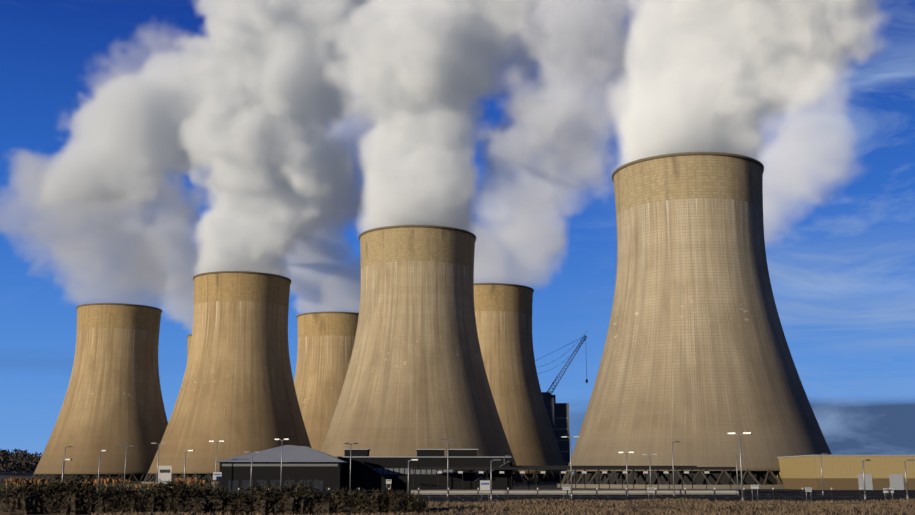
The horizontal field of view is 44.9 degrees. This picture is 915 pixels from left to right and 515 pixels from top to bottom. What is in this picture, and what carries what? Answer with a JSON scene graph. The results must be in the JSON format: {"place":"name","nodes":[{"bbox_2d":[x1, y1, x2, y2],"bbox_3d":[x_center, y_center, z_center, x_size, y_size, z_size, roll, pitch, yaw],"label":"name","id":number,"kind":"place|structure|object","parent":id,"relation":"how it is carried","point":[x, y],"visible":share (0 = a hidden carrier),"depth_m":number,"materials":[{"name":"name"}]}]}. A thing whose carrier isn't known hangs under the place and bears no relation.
{"place":"outdoors","nodes":[
{"label":"outdoors","id":0,"kind":"place"},
{"bbox_2d":[0,463,38,481],"bbox_3d":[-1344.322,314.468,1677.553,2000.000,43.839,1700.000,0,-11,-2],"label":"hill terrain","id":1,"kind":"structure","parent":0,"point":[4,475],"depth_m":1373.21,"materials":[{"name":"brown soil"}]},
{"bbox_2d":[0,448,41,472],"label":"hill trees","id":2,"kind":"object","parent":1,"relation":"on","point":[27,461],"visible":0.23,"depth_m":1455.03,"materials":[{"name":"grey plant"}]},
{"bbox_2d":[215,445,347,494],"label":"station hall","id":3,"kind":"structure","parent":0,"point":[304,464],"depth_m":229.18,"materials":[{"name":"black metal"}]},
{"bbox_2d":[0,482,914,514],"bbox_3d":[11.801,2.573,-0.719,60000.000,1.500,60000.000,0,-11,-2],"label":"ground","id":4,"kind":"structure","parent":0,"point":[541,486],"depth_m":82.59,"materials":[{"name":"brown soil"}]},
{"bbox_2d":[30,303,167,482],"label":"cooling tower","id":5,"kind":"structure","parent":4,"relation":"on","point":[113,400],"depth_m":704.88,"materials":[{"name":"concrete"}]},
{"bbox_2d":[0,477,218,488],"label":"reed band","id":6,"kind":"object","parent":4,"relation":"on","point":[120,481],"visible":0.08,"depth_m":287.12,"materials":[{"name":"brown plant"}]},
{"bbox_2d":[0,483,218,491],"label":"security fence","id":7,"kind":"object","parent":4,"relation":"on","point":[123,484],"visible":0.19,"depth_m":271.25,"materials":[{"name":"green"}]},
{"bbox_2d":[187,334,191,361],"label":"cooling tower","id":8,"kind":"structure","parent":4,"relation":"on","point":[189,337],"depth_m":874.78,"materials":[{"name":"concrete"}]},
{"bbox_2d":[0,475,432,514],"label":"hedge shrubs","id":9,"kind":"object","parent":4,"relation":"on","point":[62,498],"visible":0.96,"depth_m":65.32,"materials":[{"name":"brown plant"}]},
{"bbox_2d":[143,271,311,483],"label":"cooling tower","id":10,"kind":"structure","parent":4,"relation":"on","point":[237,394],"depth_m":595.97,"materials":[{"name":"concrete"}]},
{"bbox_2d":[294,311,358,450],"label":"cooling tower","id":11,"kind":"structure","parent":4,"relation":"on","point":[325,344],"depth_m":748.04,"materials":[{"name":"concrete"}]},
{"bbox_2d":[320,225,526,485],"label":"cooling tower","id":12,"kind":"structure","parent":4,"relation":"on","point":[416,377],"depth_m":485.58,"materials":[{"name":"concrete"}]},
{"bbox_2d":[0,491,914,502],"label":"road and car park","id":13,"kind":"structure","parent":4,"relation":"on","point":[453,499],"depth_m":194.28,"materials":[{"name":"grey asphalt"}]},
{"bbox_2d":[62,459,71,480],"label":"lamp post","id":14,"kind":"object","parent":13,"relation":"on","point":[63,467],"visible":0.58,"depth_m":166.49,"materials":[{"name":"silver metal"}]},
{"bbox_2d":[97,450,107,492],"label":"lamp post","id":15,"kind":"object","parent":13,"relation":"on","point":[99,470],"visible":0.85,"depth_m":194.25,"materials":[{"name":"silver metal"}]},
{"bbox_2d":[119,445,132,487],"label":"lamp post","id":16,"kind":"object","parent":13,"relation":"on","point":[125,460],"visible":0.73,"depth_m":237.09,"materials":[{"name":"silver metal"}]},
{"bbox_2d":[151,443,166,484],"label":"lamp post","id":17,"kind":"object","parent":13,"relation":"on","point":[158,460],"visible":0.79,"depth_m":218.19,"materials":[{"name":"silver metal"}]},
{"bbox_2d":[158,466,171,488],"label":"sign","id":18,"kind":"object","parent":13,"relation":"on","point":[164,473],"visible":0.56,"depth_m":186.69,"materials":[{"name":"white metal"}]},
{"bbox_2d":[184,450,193,483],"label":"lamp post","id":19,"kind":"object","parent":13,"relation":"on","point":[185,464],"visible":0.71,"depth_m":194.99,"materials":[{"name":"silver metal"}]},
{"bbox_2d":[209,441,224,492],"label":"lamp post","id":20,"kind":"object","parent":13,"relation":"on","point":[216,457],"visible":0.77,"depth_m":206.17,"materials":[{"name":"silver metal"}]},
{"bbox_2d":[213,472,221,491],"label":"sign","id":21,"kind":"object","parent":13,"relation":"on","point":[217,475],"visible":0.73,"depth_m":193.85,"materials":[{"name":"grey metal"}]},
{"bbox_2d":[244,451,259,486],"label":"lamp post","id":22,"kind":"object","parent":13,"relation":"on","point":[251,464],"visible":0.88,"depth_m":205.74,"materials":[{"name":"silver metal"}]},
{"bbox_2d":[275,438,289,489],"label":"lamp post","id":23,"kind":"object","parent":13,"relation":"on","point":[281,460],"visible":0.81,"depth_m":195.19,"materials":[{"name":"silver metal"}]},
{"bbox_2d":[344,443,357,492],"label":"lamp post","id":24,"kind":"object","parent":13,"relation":"on","point":[350,463],"visible":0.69,"depth_m":219.17,"materials":[{"name":"silver metal"}]},
{"bbox_2d":[386,479,390,488],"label":"sign","id":25,"kind":"object","parent":13,"relation":"on","point":[388,481],"visible":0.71,"depth_m":184.59,"materials":[{"name":"grey metal"}]},
{"bbox_2d":[408,459,418,491],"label":"lamp post","id":26,"kind":"object","parent":13,"relation":"on","point":[408,470],"visible":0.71,"depth_m":168.10,"materials":[{"name":"silver metal"}]},
{"bbox_2d":[337,449,513,492],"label":"building","id":27,"kind":"structure","parent":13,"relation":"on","point":[368,472],"depth_m":239.74,"materials":[{"name":"black metal"}]},
{"bbox_2d":[440,439,455,495],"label":"lamp post","id":28,"kind":"object","parent":13,"relation":"on","point":[447,463],"visible":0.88,"depth_m":196.09,"materials":[{"name":"silver metal"}]},
{"bbox_2d":[480,480,489,500],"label":"sign","id":29,"kind":"object","parent":13,"relation":"on","point":[484,484],"visible":0.85,"depth_m":166.11,"materials":[{"name":"grey metal"}]},
{"bbox_2d":[490,459,500,500],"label":"lamp post","id":30,"kind":"object","parent":13,"relation":"on","point":[491,476],"visible":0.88,"depth_m":168.43,"materials":[{"name":"silver metal"}]},
{"bbox_2d":[561,436,579,498],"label":"lamp post","id":31,"kind":"object","parent":13,"relation":"on","point":[570,459],"visible":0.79,"depth_m":183.73,"materials":[{"name":"silver metal"}]},
{"bbox_2d":[411,466,736,492],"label":"rack","id":32,"kind":"object","parent":13,"relation":"on","point":[622,468],"visible":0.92,"depth_m":231.69,"materials":[{"name":"black metal"}]},
{"bbox_2d":[618,452,633,495],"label":"lamp post","id":33,"kind":"object","parent":13,"relation":"on","point":[626,469],"visible":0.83,"depth_m":207.72,"materials":[{"name":"silver metal"}]},
{"bbox_2d":[642,454,656,494],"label":"lamp post","id":34,"kind":"object","parent":13,"relation":"on","point":[650,469],"visible":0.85,"depth_m":225.81,"materials":[{"name":"silver metal"}]},
{"bbox_2d":[672,441,679,495],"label":"lamp post","id":35,"kind":"object","parent":13,"relation":"on","point":[673,468],"visible":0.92,"depth_m":208.40,"materials":[{"name":"silver metal"}]},
{"bbox_2d":[728,432,751,500],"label":"lamp post","id":36,"kind":"object","parent":13,"relation":"on","point":[742,498],"visible":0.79,"depth_m":143.52,"materials":[{"name":"silver metal"}]},
{"bbox_2d":[736,453,743,494],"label":"lamp post","id":37,"kind":"object","parent":13,"relation":"on","point":[737,472],"visible":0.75,"depth_m":219.92,"materials":[{"name":"silver metal"}]},
{"bbox_2d":[751,485,758,499],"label":"sign","id":38,"kind":"object","parent":13,"relation":"on","point":[755,487],"visible":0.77,"depth_m":168.00,"materials":[{"name":"grey metal"}]},
{"bbox_2d":[820,453,827,494],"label":"lamp post","id":39,"kind":"object","parent":13,"relation":"on","point":[821,472],"visible":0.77,"depth_m":220.48,"materials":[{"name":"silver metal"}]},
{"bbox_2d":[862,459,869,499],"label":"lamp post","id":40,"kind":"object","parent":13,"relation":"on","point":[865,498],"visible":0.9,"depth_m":170.18,"materials":[{"name":"silver metal"}]},
{"bbox_2d":[883,488,893,500],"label":"sign","id":41,"kind":"object","parent":13,"relation":"on","point":[888,492],"visible":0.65,"depth_m":167.93,"materials":[{"name":"grey metal"}]},
{"bbox_2d":[904,459,914,497],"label":"lamp post","id":42,"kind":"object","parent":13,"relation":"on","point":[906,476],"visible":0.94,"depth_m":170.45,"materials":[{"name":"silver metal"}]},
{"bbox_2d":[1,488,914,501],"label":"roadside fence","id":43,"kind":"object","parent":4,"relation":"on","point":[685,493],"visible":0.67,"depth_m":112.07,"materials":[{"name":"grey metal"}]},
{"bbox_2d":[91,497,914,514],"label":"field grass tufts","id":44,"kind":"object","parent":4,"relation":"on","point":[545,508],"visible":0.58,"depth_m":72.04,"materials":[{"name":"brown plant"}]},
{"bbox_2d":[474,283,573,483],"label":"cooling tower","id":45,"kind":"structure","parent":4,"relation":"on","point":[503,314],"depth_m":634.43,"materials":[{"name":"concrete"}]},
{"bbox_2d":[551,395,569,476],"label":"building","id":46,"kind":"structure","parent":4,"relation":"on","point":[561,419],"depth_m":753.99,"materials":[{"name":"grey metal"}]},
{"bbox_2d":[542,335,587,431],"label":"lattice crane","id":47,"kind":"object","parent":4,"relation":"on","point":[548,402],"visible":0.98,"depth_m":751.58,"materials":[{"name":"grey"}]},
{"bbox_2d":[537,332,585,373],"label":"cables","id":48,"kind":"object","parent":47,"relation":"attached to","point":[558,358],"visible":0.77,"depth_m":818.02,"materials":[{"name":"grey metal"}]},
{"bbox_2d":[557,152,831,488],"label":"cooling tower","id":49,"kind":"structure","parent":4,"relation":"on","point":[697,361],"depth_m":372.16,"materials":[{"name":"concrete"}]},
{"bbox_2d":[0,0,914,473],"label":"sky","id":50,"kind":"structure","parent":0,"point":[148,147],"materials":[{"name":"blue"}]},
{"bbox_2d":[776,455,914,489],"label":"warehouse","id":51,"kind":"structure","parent":0,"point":[845,472],"depth_m":315.80,"materials":[{"name":"beige metal"}]}
]}

